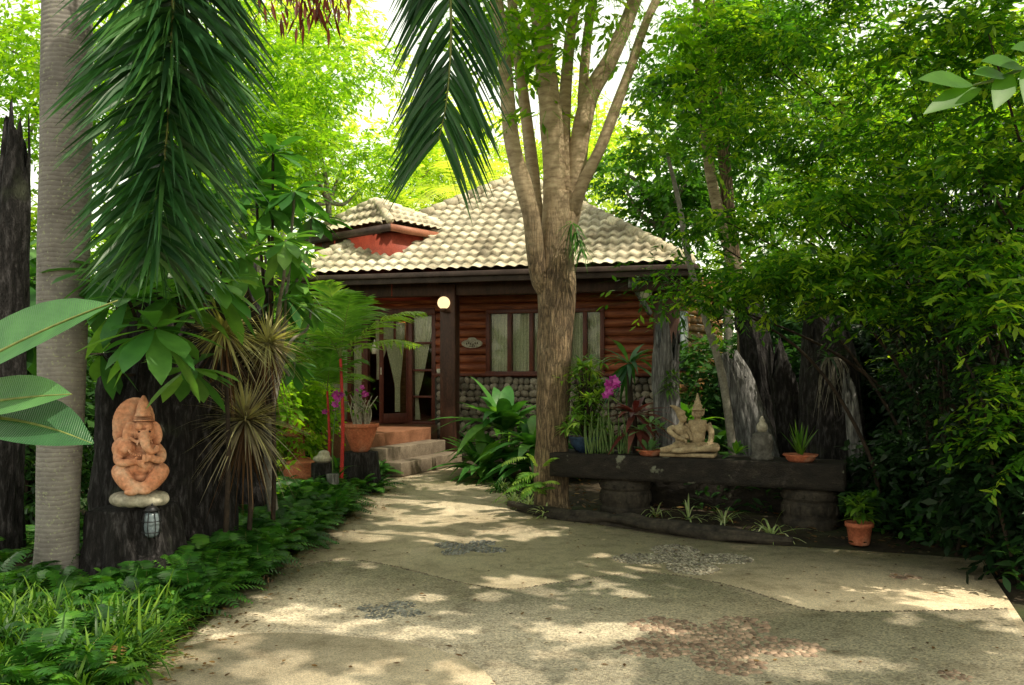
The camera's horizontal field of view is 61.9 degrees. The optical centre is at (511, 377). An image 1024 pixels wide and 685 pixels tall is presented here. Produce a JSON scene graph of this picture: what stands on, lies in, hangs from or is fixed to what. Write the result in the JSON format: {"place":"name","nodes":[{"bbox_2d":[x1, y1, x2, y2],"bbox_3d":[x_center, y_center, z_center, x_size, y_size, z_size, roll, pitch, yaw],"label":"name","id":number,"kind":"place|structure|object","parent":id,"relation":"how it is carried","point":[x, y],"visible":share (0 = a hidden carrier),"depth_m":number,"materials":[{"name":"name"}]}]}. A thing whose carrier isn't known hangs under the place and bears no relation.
{"place":"outdoors","nodes":[
{"label":"outdoors","id":0,"kind":"place"},
{"bbox_2d":[0,0,1023,352],"label":"sky","id":1,"kind":"structure","parent":0,"point":[379,111],"materials":[{"name":"white"}]},
{"bbox_2d":[5,436,1023,684],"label":"ground","id":2,"kind":"structure","parent":0,"point":[827,540],"depth_m":8.64,"materials":[{"name":"soil"}]},
{"bbox_2d":[0,99,30,550],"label":"dead trunk","id":3,"kind":"object","parent":2,"relation":"on","point":[15,193],"visible":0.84,"depth_m":7.51,"materials":[{"name":"brown wood"}]},
{"bbox_2d":[0,550,69,583],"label":"fern","id":4,"kind":"object","parent":2,"relation":"on","point":[16,558],"visible":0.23,"depth_m":6.12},
{"bbox_2d":[0,298,117,445],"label":"paddle leaf plant","id":5,"kind":"object","parent":2,"relation":"on","point":[34,410],"visible":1,"depth_m":2.98,"materials":[{"name":"plant"}]},
{"bbox_2d":[24,343,104,526],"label":"bush","id":6,"kind":"object","parent":2,"relation":"on","point":[29,482],"visible":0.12,"depth_m":8.97,"materials":[{"name":"green plant"}]},
{"bbox_2d":[0,0,192,328],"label":"garden tree","id":7,"kind":"object","parent":2,"relation":"on","point":[19,40],"visible":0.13,"depth_m":16.16,"materials":[{"name":"green plant"}]},
{"bbox_2d":[66,567,135,595],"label":"fern","id":8,"kind":"object","parent":2,"relation":"on","point":[105,571],"visible":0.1,"depth_m":5.86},
{"bbox_2d":[0,566,234,684],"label":"grass","id":9,"kind":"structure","parent":2,"relation":"on","point":[147,644],"depth_m":4.91,"materials":[{"name":"plant"}]},
{"bbox_2d":[78,500,187,575],"bbox_3d":[-2.933,1.338,6.623,0.961,0.714,0.932,0,0,0],"label":"tree stump","id":10,"kind":"object","parent":2,"relation":"on","point":[113,536],"visible":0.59,"depth_m":6.34,"materials":[{"name":"brown wood"}]},
{"bbox_2d":[109,395,168,507],"bbox_3d":[-2.797,0.554,6.390,0.432,0.832,0.386,0,0,0],"label":"elephant statue","id":11,"kind":"object","parent":10,"relation":"on","point":[140,471],"visible":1,"depth_m":6.32,"materials":[{"name":"stone"}]},
{"bbox_2d":[141,503,161,537],"bbox_3d":[-2.659,1.048,6.302,0.143,0.267,0.146,0,0,17],"label":"jar lantern","id":12,"kind":"object","parent":10,"relation":"hanging from","point":[151,517],"visible":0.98,"depth_m":6.26,"materials":[{"name":"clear glass"}]},
{"bbox_2d":[1,0,362,316],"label":"garden tree","id":13,"kind":"object","parent":2,"relation":"on","point":[319,113],"visible":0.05,"depth_m":18.21,"materials":[{"name":"green plant"}]},
{"bbox_2d":[27,133,351,511],"bbox_3d":[-3.506,-0.314,7.429,3.733,3.947,3.898,0,0,0],"label":"frangipani","id":14,"kind":"object","parent":2,"relation":"on","point":[160,343],"visible":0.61,"depth_m":7.30,"materials":[{"name":"green plant"}]},
{"bbox_2d":[2,460,393,662],"bbox_3d":[-3.312,1.464,9.158,2.896,0.252,9.760,0,0,0],"label":"leafy groundcover","id":15,"kind":"object","parent":2,"relation":"on","point":[129,651],"visible":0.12,"depth_m":5.22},
{"bbox_2d":[0,458,402,684],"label":"fern groundcover","id":16,"kind":"object","parent":2,"relation":"on","point":[200,567],"visible":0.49,"depth_m":5.86,"materials":[{"name":"plant"}]},
{"bbox_2d":[187,529,251,554],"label":"fern","id":17,"kind":"object","parent":2,"relation":"on","point":[201,539],"visible":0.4,"depth_m":6.96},
{"bbox_2d":[87,278,357,662],"bbox_3d":[-3.048,0.261,8.132,2.546,3.087,7.902,0,0,0],"label":"trunk","id":18,"kind":"object","parent":2,"relation":"on","point":[183,486],"depth_m":7.22,"materials":[{"name":"wood"}]},
{"bbox_2d":[172,290,283,531],"bbox_3d":[-2.320,0.424,6.926,1.070,2.459,1.049,0,0,0],"label":"spiky dracaena","id":19,"kind":"object","parent":2,"relation":"on","point":[223,341],"visible":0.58,"depth_m":6.91,"materials":[{"name":"green plant"}]},
{"bbox_2d":[182,357,313,535],"bbox_3d":[-2.271,0.731,7.301,1.254,1.844,1.295,0,0,0],"label":"spiky dracaena","id":20,"kind":"object","parent":2,"relation":"on","point":[248,435],"visible":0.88,"depth_m":7.22,"materials":[{"name":"green plant"}]},
{"bbox_2d":[222,251,277,511],"bbox_3d":[-2.858,0.152,9.199,0.819,3.117,0.806,0,0,0],"label":"dead trunk","id":21,"kind":"object","parent":2,"relation":"on","point":[258,497],"visible":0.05,"depth_m":8.98,"materials":[{"name":"brown wood"}]},
{"bbox_2d":[128,0,380,321],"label":"garden tree","id":22,"kind":"object","parent":2,"relation":"on","point":[290,46],"visible":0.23,"depth_m":17.38,"materials":[{"name":"green plant"}]},
{"bbox_2d":[224,301,319,519],"bbox_3d":[-2.247,0.443,7.882,1.052,2.417,1.062,0,0,31],"label":"spiky dracaena","id":23,"kind":"object","parent":2,"relation":"on","point":[269,334],"visible":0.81,"depth_m":7.86,"materials":[{"name":"green plant"}]},
{"bbox_2d":[32,0,517,574],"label":"tall palm","id":24,"kind":"object","parent":2,"relation":"on","point":[172,58],"visible":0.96,"depth_m":5.56,"materials":[{"name":"green plant"}]},
{"bbox_2d":[276,380,309,493],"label":"bush","id":25,"kind":"object","parent":2,"relation":"on","point":[293,415],"visible":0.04,"depth_m":10.07,"materials":[{"name":"green plant"}]},
{"bbox_2d":[278,408,314,470],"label":"bush","id":26,"kind":"object","parent":2,"relation":"on","point":[296,436],"visible":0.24,"depth_m":12.51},
{"bbox_2d":[283,460,313,479],"bbox_3d":[-2.900,1.385,11.900,0.560,0.430,0.560,0,0,0],"label":"terracotta jar","id":27,"kind":"object","parent":2,"relation":"on","point":[305,472],"visible":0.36,"depth_m":11.67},
{"bbox_2d":[206,0,416,236],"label":"garden tree","id":28,"kind":"object","parent":2,"relation":"on","point":[361,17],"visible":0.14,"depth_m":30.32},
{"bbox_2d":[276,364,353,470],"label":"bush","id":29,"kind":"object","parent":2,"relation":"on","point":[316,404],"visible":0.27,"depth_m":12.48,"materials":[{"name":"green plant"}]},
{"bbox_2d":[311,450,333,482],"bbox_3d":[-2.517,1.311,11.353,0.350,0.678,0.342,0,0,0],"label":"stump post","id":30,"kind":"object","parent":2,"relation":"on","point":[321,464],"visible":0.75,"depth_m":11.25,"materials":[{"name":"brown wood"}]},
{"bbox_2d":[282,346,376,455],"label":"sealing wax palm","id":31,"kind":"object","parent":2,"relation":"on","point":[327,369],"visible":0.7,"depth_m":12.02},
{"bbox_2d":[234,8,428,251],"bbox_3d":[-4.939,-3.505,21.716,5.407,10.417,5.744,0,0,0],"label":"garden tree","id":32,"kind":"object","parent":2,"relation":"on","point":[382,171],"visible":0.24,"depth_m":21.85,"materials":[{"name":"green plant"}]},
{"bbox_2d":[274,279,427,479],"bbox_3d":[-2.347,0.179,11.653,2.610,2.943,2.271,0,0,-38],"label":"sealing wax palm","id":33,"kind":"object","parent":2,"relation":"on","point":[348,307],"visible":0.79,"depth_m":11.45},
{"bbox_2d":[343,450,381,493],"bbox_3d":[-2.121,1.350,12.004,0.643,0.600,0.662,0,0,0],"label":"tree stump","id":34,"kind":"object","parent":2,"relation":"on","point":[361,465],"visible":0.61,"depth_m":11.79,"materials":[{"name":"brown wood"}]},
{"bbox_2d":[345,385,381,451],"bbox_3d":[-2.122,0.578,12.001,0.562,0.944,0.691,0,0,41],"label":"orchid pot","id":35,"kind":"object","parent":34,"relation":"on","point":[360,434],"visible":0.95,"depth_m":11.88,"materials":[{"name":"ceramic"}]},
{"bbox_2d":[295,83,500,229],"bbox_3d":[-3.980,-4.904,33.969,9.848,13.216,7.735,0,0,0],"label":"garden tree","id":36,"kind":"object","parent":2,"relation":"on","point":[433,154],"visible":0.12,"depth_m":32.74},
{"bbox_2d":[377,190,435,211],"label":"feather palm","id":37,"kind":"object","parent":2,"relation":"on","point":[409,201],"visible":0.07,"depth_m":22.43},
{"bbox_2d":[399,156,510,201],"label":"feather palm","id":38,"kind":"object","parent":2,"relation":"on","point":[449,188],"visible":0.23,"depth_m":22.18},
{"bbox_2d":[429,428,528,482],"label":"broadleaf plant","id":39,"kind":"object","parent":2,"relation":"on","point":[473,454],"visible":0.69,"depth_m":13.27,"materials":[{"name":"green plant"}]},
{"bbox_2d":[274,173,722,476],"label":"wooden house","id":40,"kind":"structure","parent":2,"relation":"on","point":[398,258],"depth_m":16.57,"materials":[{"name":"brown wood"}]},
{"bbox_2d":[379,315,408,422],"bbox_3d":[-2.365,-0.160,17.179,0.666,2.160,0.095,0,0,-36],"label":"door leaf","id":41,"kind":"structure","parent":40,"relation":"in","point":[395,357],"depth_m":17.19,"materials":[{"name":"brown wood"}]},
{"bbox_2d":[485,309,537,373],"bbox_3d":[0.202,-0.682,16.850,1.397,1.296,0.430,0,0,14],"label":"window","id":42,"kind":"structure","parent":40,"relation":"in","point":[511,334],"depth_m":16.83,"materials":[{"name":"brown wood"}]},
{"bbox_2d":[571,307,606,373],"bbox_3d":[1.439,-0.682,16.541,0.748,1.296,0.430,0,0,14],"label":"window","id":43,"kind":"structure","parent":40,"relation":"in","point":[589,327],"depth_m":16.48,"materials":[{"name":"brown wood"}]},
{"bbox_2d":[432,376,570,481],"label":"broadleaf plant","id":44,"kind":"object","parent":2,"relation":"on","point":[503,413],"visible":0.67,"depth_m":13.64,"materials":[{"name":"green plant"}]},
{"bbox_2d":[417,112,620,209],"bbox_3d":[0.167,-4.689,36.050,9.607,12.785,7.998,0,0,0],"label":"garden tree","id":45,"kind":"object","parent":2,"relation":"on","point":[502,151],"visible":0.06,"depth_m":34.78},
{"bbox_2d":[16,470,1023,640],"bbox_3d":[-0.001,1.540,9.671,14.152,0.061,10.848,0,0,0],"label":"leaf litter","id":46,"kind":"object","parent":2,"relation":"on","point":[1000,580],"visible":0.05,"depth_m":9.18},
{"bbox_2d":[471,415,577,485],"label":"broadleaf plant","id":47,"kind":"object","parent":2,"relation":"on","point":[527,437],"visible":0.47,"depth_m":12.61,"materials":[{"name":"green plant"}]},
{"bbox_2d":[133,477,1023,684],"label":"leaf litter","id":48,"kind":"object","parent":2,"relation":"on","point":[237,621],"visible":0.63,"depth_m":5.72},
{"bbox_2d":[416,0,765,508],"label":"shade tree","id":49,"kind":"object","parent":2,"relation":"on","point":[569,169],"visible":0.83,"depth_m":10.13,"materials":[{"name":"green plant"}]},
{"bbox_2d":[255,0,366,46],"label":"dry branch","id":50,"kind":"object","parent":49,"relation":"attached to","point":[317,15],"visible":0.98,"depth_m":12.00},
{"bbox_2d":[493,453,559,502],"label":"fern on trunk","id":51,"kind":"object","parent":49,"relation":"attached to","point":[530,488],"visible":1,"depth_m":9.78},
{"bbox_2d":[561,221,596,272],"bbox_3d":[0.763,-1.501,9.959,0.487,0.626,0.444,0,0,-27],"label":"tree orchid","id":52,"kind":"object","parent":49,"relation":"attached to","point":[574,237],"visible":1,"depth_m":9.96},
{"bbox_2d":[521,53,673,217],"bbox_3d":[3.334,-5.365,33.939,6.612,14.137,6.460,0,0,0],"label":"garden tree","id":53,"kind":"object","parent":2,"relation":"on","point":[593,142],"visible":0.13,"depth_m":32.80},
{"bbox_2d":[592,336,652,450],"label":"blue green palm","id":54,"kind":"object","parent":2,"relation":"on","point":[626,373],"visible":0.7,"depth_m":12.56,"materials":[{"name":"green plant"}]},
{"bbox_2d":[506,500,792,544],"bbox_3d":[1.219,1.554,9.173,3.615,0.223,0.363,0,0,41],"label":"fallen log","id":55,"kind":"object","parent":2,"relation":"on","point":[630,520],"visible":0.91,"depth_m":8.74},
{"bbox_2d":[651,313,680,447],"bbox_3d":[1.952,0.329,10.700,0.396,2.296,0.366,0,0,0],"label":"dead trunk","id":56,"kind":"object","parent":2,"relation":"on","point":[665,354],"visible":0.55,"depth_m":10.58,"materials":[{"name":"grey wood"}]},
{"bbox_2d":[586,96,759,264],"bbox_3d":[3.240,-2.295,18.732,3.990,7.998,3.532,0,0,0],"label":"garden tree","id":57,"kind":"object","parent":2,"relation":"on","point":[654,199],"visible":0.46,"depth_m":18.55,"materials":[{"name":"green plant"}]},
{"bbox_2d":[612,121,736,454],"bbox_3d":[1.879,-0.969,10.059,1.450,4.251,1.006,0,0,0],"label":"leaning sapling","id":58,"kind":"object","parent":2,"relation":"on","point":[723,383],"visible":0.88,"depth_m":9.91,"materials":[{"name":"green plant"}]},
{"bbox_2d":[549,449,848,530],"bbox_3d":[2.031,1.255,9.590,3.244,0.749,0.635,0,0,25],"label":"plank bench","id":59,"kind":"object","parent":2,"relation":"on","point":[810,492],"visible":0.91,"depth_m":9.20,"materials":[{"name":"wood"}]},
{"bbox_2d":[552,353,618,452],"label":"potted shrub","id":60,"kind":"object","parent":59,"relation":"on","point":[586,400],"visible":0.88,"depth_m":10.02,"materials":[{"name":"green plant"}]},
{"bbox_2d":[580,406,630,453],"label":"cane orchids","id":61,"kind":"object","parent":59,"relation":"on","point":[603,446],"visible":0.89,"depth_m":9.86,"materials":[{"name":"green plant"}]},
{"bbox_2d":[602,375,621,429],"bbox_3d":[1.127,0.288,9.740,0.233,0.639,0.229,0,0,0],"label":"magenta orchid","id":62,"kind":"object","parent":61,"relation":"attached to","point":[611,383],"visible":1,"depth_m":9.74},
{"bbox_2d":[606,396,674,454],"bbox_3d":[1.461,0.584,9.974,0.948,0.716,0.920,0,0,0],"label":"maroon bromeliad","id":63,"kind":"object","parent":59,"relation":"on","point":[636,408],"visible":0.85,"depth_m":9.87,"materials":[{"name":"red plant"}]},
{"bbox_2d":[628,415,667,455],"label":"dish plant","id":64,"kind":"object","parent":59,"relation":"on","point":[648,451],"visible":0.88,"depth_m":9.64,"materials":[{"name":"plant"}]},
{"bbox_2d":[660,393,719,457],"bbox_3d":[1.976,0.533,9.474,0.642,0.705,0.390,0,0,19],"label":"couple statue","id":65,"kind":"object","parent":59,"relation":"on","point":[681,432],"visible":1,"depth_m":9.46,"materials":[{"name":"stone"}]},
{"bbox_2d":[750,416,773,460],"bbox_3d":[2.698,0.655,9.209,0.250,0.470,0.250,0,0,0],"label":"stupa jar","id":66,"kind":"object","parent":59,"relation":"on","point":[762,441],"visible":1,"depth_m":9.12,"materials":[{"name":"grey stone"}]},
{"bbox_2d":[782,421,818,462],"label":"dish plant","id":67,"kind":"object","parent":59,"relation":"on","point":[800,456],"visible":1,"depth_m":8.94,"materials":[{"name":"green plant"}]},
{"bbox_2d":[687,428,727,454],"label":"broadleaf plant","id":68,"kind":"object","parent":2,"relation":"on","point":[720,436],"visible":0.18,"depth_m":11.09,"materials":[{"name":"green plant"}]},
{"bbox_2d":[650,482,782,513],"bbox_3d":[2.181,1.350,10.283,2.300,0.500,0.120,0,0,25],"label":"black timber","id":69,"kind":"object","parent":2,"relation":"on","point":[671,495],"visible":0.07,"depth_m":10.12,"materials":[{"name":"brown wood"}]},
{"bbox_2d":[652,304,794,451],"bbox_3d":[4.091,0.242,14.041,3.492,3.148,2.931,0,0,0],"label":"bush","id":70,"kind":"object","parent":2,"relation":"on","point":[713,406],"visible":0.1,"depth_m":13.73,"materials":[{"name":"green plant"}]},
{"bbox_2d":[627,0,826,450],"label":"garden tree","id":71,"kind":"object","parent":2,"relation":"on","point":[728,333],"visible":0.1,"depth_m":15.37,"materials":[{"name":"green plant"}]},
{"bbox_2d":[617,0,845,353],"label":"slim tree","id":72,"kind":"object","parent":2,"relation":"on","point":[717,200],"visible":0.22,"depth_m":11.45,"materials":[{"name":"green plant"}]},
{"bbox_2d":[718,349,779,456],"bbox_3d":[2.911,0.624,10.298,0.834,1.916,0.609,0,0,0],"label":"dead trunk","id":73,"kind":"object","parent":2,"relation":"on","point":[748,409],"visible":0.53,"depth_m":10.15,"materials":[{"name":"grey wood"}]},
{"bbox_2d":[733,278,776,438],"bbox_3d":[3.245,0.104,11.003,0.771,3.086,0.523,0,0,0],"label":"dead trunk","id":74,"kind":"object","parent":2,"relation":"on","point":[753,352],"visible":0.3,"depth_m":10.84,"materials":[{"name":"grey wood"}]},
{"bbox_2d":[709,170,808,362],"bbox_3d":[4.971,-1.101,15.950,2.805,5.540,2.000,0,0,0],"label":"bush","id":75,"kind":"object","parent":2,"relation":"on","point":[742,245],"visible":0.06,"depth_m":15.92,"materials":[{"name":"green plant"}]},
{"bbox_2d":[660,68,870,344],"bbox_3d":[7.271,-3.698,24.179,7.123,10.807,4.400,0,0,23],"label":"garden tree","id":76,"kind":"object","parent":2,"relation":"on","point":[717,266],"visible":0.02,"depth_m":24.01,"materials":[{"name":"green plant"}]},
{"bbox_2d":[597,82,953,539],"bbox_3d":[2.869,-0.668,8.511,4.216,4.657,2.970,0,0,0],"label":"thicket shrub","id":77,"kind":"object","parent":2,"relation":"on","point":[748,228],"visible":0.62,"depth_m":8.62,"materials":[{"name":"green plant"}]},
{"bbox_2d":[768,337,798,457],"bbox_3d":[3.364,0.553,10.398,0.490,2.090,0.367,0,0,0],"label":"dead trunk","id":78,"kind":"object","parent":2,"relation":"on","point":[784,387],"visible":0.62,"depth_m":10.29,"materials":[{"name":"brown wood"}]},
{"bbox_2d":[796,297,866,516],"bbox_3d":[3.692,0.253,9.863,0.819,2.608,0.832,0,0,0],"label":"dead trunk","id":79,"kind":"object","parent":2,"relation":"on","point":[829,427],"visible":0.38,"depth_m":9.62,"materials":[{"name":"brown wood"}]},
{"bbox_2d":[803,347,848,422],"bbox_3d":[3.465,0.090,9.432,0.558,0.856,0.509,0,0,-43],"label":"hanging orchid","id":80,"kind":"object","parent":79,"relation":"attached to","point":[834,364],"visible":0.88,"depth_m":9.41,"materials":[{"name":"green plant"}]},
{"bbox_2d":[765,272,898,446],"bbox_3d":[4.866,0.198,12.550,3.146,3.496,3.254,0,0,0],"label":"bush","id":81,"kind":"object","parent":2,"relation":"on","point":[793,354],"visible":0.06,"depth_m":12.58,"materials":[{"name":"green plant"}]},
{"bbox_2d":[665,0,1017,420],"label":"thicket shrub","id":82,"kind":"object","parent":2,"relation":"on","point":[836,9],"visible":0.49,"depth_m":9.49,"materials":[{"name":"green plant"}]},
{"bbox_2d":[682,479,1023,591],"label":"shade groundcover","id":83,"kind":"object","parent":2,"relation":"on","point":[922,533],"visible":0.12,"depth_m":7.96,"materials":[{"name":"green plant"}]},
{"bbox_2d":[842,370,869,520],"bbox_3d":[3.764,0.741,9.304,0.324,1.696,0.210,0,0,0],"label":"dead trunk","id":84,"kind":"object","parent":2,"relation":"on","point":[849,396],"visible":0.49,"depth_m":9.25,"materials":[{"name":"grey wood"}]},
{"bbox_2d":[694,1,1022,415],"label":"thicket shrub","id":85,"kind":"object","parent":2,"relation":"on","point":[861,195],"visible":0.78,"depth_m":7.45,"materials":[{"name":"green plant"}]},
{"bbox_2d":[795,278,921,454],"bbox_3d":[5.761,-0.160,11.662,3.756,3.660,2.982,0,0,0],"label":"bush","id":86,"kind":"object","parent":2,"relation":"on","point":[864,343],"visible":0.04,"depth_m":11.27,"materials":[{"name":"green plant"}]},
{"bbox_2d":[837,489,895,545],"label":"potted plant","id":87,"kind":"object","parent":2,"relation":"on","point":[859,530],"visible":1,"depth_m":8.06,"materials":[{"name":"green plant"}]},
{"bbox_2d":[835,407,956,545],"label":"bush","id":88,"kind":"object","parent":2,"relation":"on","point":[880,447],"visible":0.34,"depth_m":8.69,"materials":[{"name":"green plant"}]},
{"bbox_2d":[772,1,1023,297],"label":"garden tree","id":89,"kind":"object","parent":2,"relation":"on","point":[873,98],"visible":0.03,"depth_m":20.77,"materials":[{"name":"green plant"}]},
{"bbox_2d":[778,0,1023,546],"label":"thicket shrub","id":90,"kind":"object","parent":2,"relation":"on","point":[861,308],"visible":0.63,"depth_m":6.86,"materials":[{"name":"green plant"}]},
{"bbox_2d":[842,152,986,464],"bbox_3d":[4.345,-0.412,9.028,1.356,4.131,1.757,0,0,0],"label":"cane clump","id":91,"kind":"object","parent":2,"relation":"on","point":[906,334],"visible":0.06,"depth_m":9.16,"materials":[{"name":"green plant"}]},
{"bbox_2d":[826,0,1023,560],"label":"thicket shrub","id":92,"kind":"object","parent":2,"relation":"on","point":[972,309],"visible":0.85,"depth_m":6.37,"materials":[{"name":"green plant"}]},
{"bbox_2d":[861,225,1023,445],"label":"bush","id":93,"kind":"object","parent":2,"relation":"on","point":[876,399],"visible":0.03,"depth_m":11.22,"materials":[{"name":"green plant"}]},
{"bbox_2d":[866,148,1023,554],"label":"cane clump","id":94,"kind":"object","parent":2,"relation":"on","point":[892,385],"visible":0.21,"depth_m":8.08,"materials":[{"name":"green plant"}]},
{"bbox_2d":[872,168,1023,582],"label":"cane clump","id":95,"kind":"object","parent":2,"relation":"on","point":[1016,345],"visible":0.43,"depth_m":6.95,"materials":[{"name":"green plant"}]},
{"bbox_2d":[872,99,1023,558],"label":"cane clump","id":96,"kind":"object","parent":2,"relation":"on","point":[924,442],"visible":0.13,"depth_m":7.83,"materials":[{"name":"green plant"}]},
{"bbox_2d":[875,232,1023,428],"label":"bush","id":97,"kind":"object","parent":2,"relation":"on","point":[891,402],"visible":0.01,"depth_m":9.84,"materials":[{"name":"green plant"}]},
{"bbox_2d":[880,0,1023,228],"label":"garden tree","id":98,"kind":"object","parent":2,"relation":"on","point":[983,104],"visible":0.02,"depth_m":17.79,"materials":[{"name":"green plant"}]},
{"bbox_2d":[885,397,1020,549],"bbox_3d":[4.498,1.081,8.257,1.996,1.825,2.058,0,0,0],"label":"bush","id":99,"kind":"object","parent":2,"relation":"on","point":[933,452],"visible":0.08,"depth_m":8.11,"materials":[{"name":"green plant"}]},
{"bbox_2d":[899,398,1023,585],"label":"bush","id":100,"kind":"object","parent":2,"relation":"on","point":[1010,500],"visible":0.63,"depth_m":6.78,"materials":[{"name":"green plant"}]},
{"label":"spreading tree","id":101,"kind":"object","parent":2,"relation":"on","visible":0},
{"bbox_2d":[918,41,1023,113],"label":"overhanging twig","id":102,"kind":"object","parent":101,"relation":"attached to","point":[1003,89],"visible":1,"depth_m":2.75,"materials":[{"name":"green plant"}]},
{"bbox_2d":[129,467,1023,684],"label":"driveway","id":103,"kind":"structure","parent":0,"point":[441,507],"depth_m":7.06,"materials":[{"name":"concrete"}]},
{"bbox_2d":[315,390,355,483],"bbox_3d":[-2.343,0.888,11.287,0.737,1.440,0.719,0,0,21],"label":"magenta orchid","id":104,"kind":"object","parent":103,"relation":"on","point":[336,396],"visible":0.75,"depth_m":11.28,"materials":[{"name":"green plant"}]},
{"bbox_2d":[434,540,505,554],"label":"pebble flower","id":105,"kind":"object","parent":103,"relation":"on","point":[467,547],"visible":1,"depth_m":7.97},
{"bbox_2d":[183,560,1023,684],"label":"driveway panel","id":106,"kind":"structure","parent":103,"relation":"on","point":[492,637],"depth_m":5.44,"materials":[{"name":"concrete"}]},
{"bbox_2d":[357,600,425,620],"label":"pebble flower","id":107,"kind":"object","parent":106,"relation":"on","point":[391,606],"visible":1,"depth_m":5.83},
{"bbox_2d":[280,559,1007,612],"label":"joint pebbles","id":108,"kind":"object","parent":106,"relation":"on","point":[663,573],"visible":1,"depth_m":6.50,"materials":[{"name":"gravel"}]},
{"bbox_2d":[613,616,825,675],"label":"pebble flower","id":109,"kind":"object","parent":106,"relation":"on","point":[711,657],"visible":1,"depth_m":5.08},
{"bbox_2d":[611,544,753,574],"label":"pebble flower","id":110,"kind":"object","parent":103,"relation":"on","point":[696,570],"visible":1,"depth_m":7.47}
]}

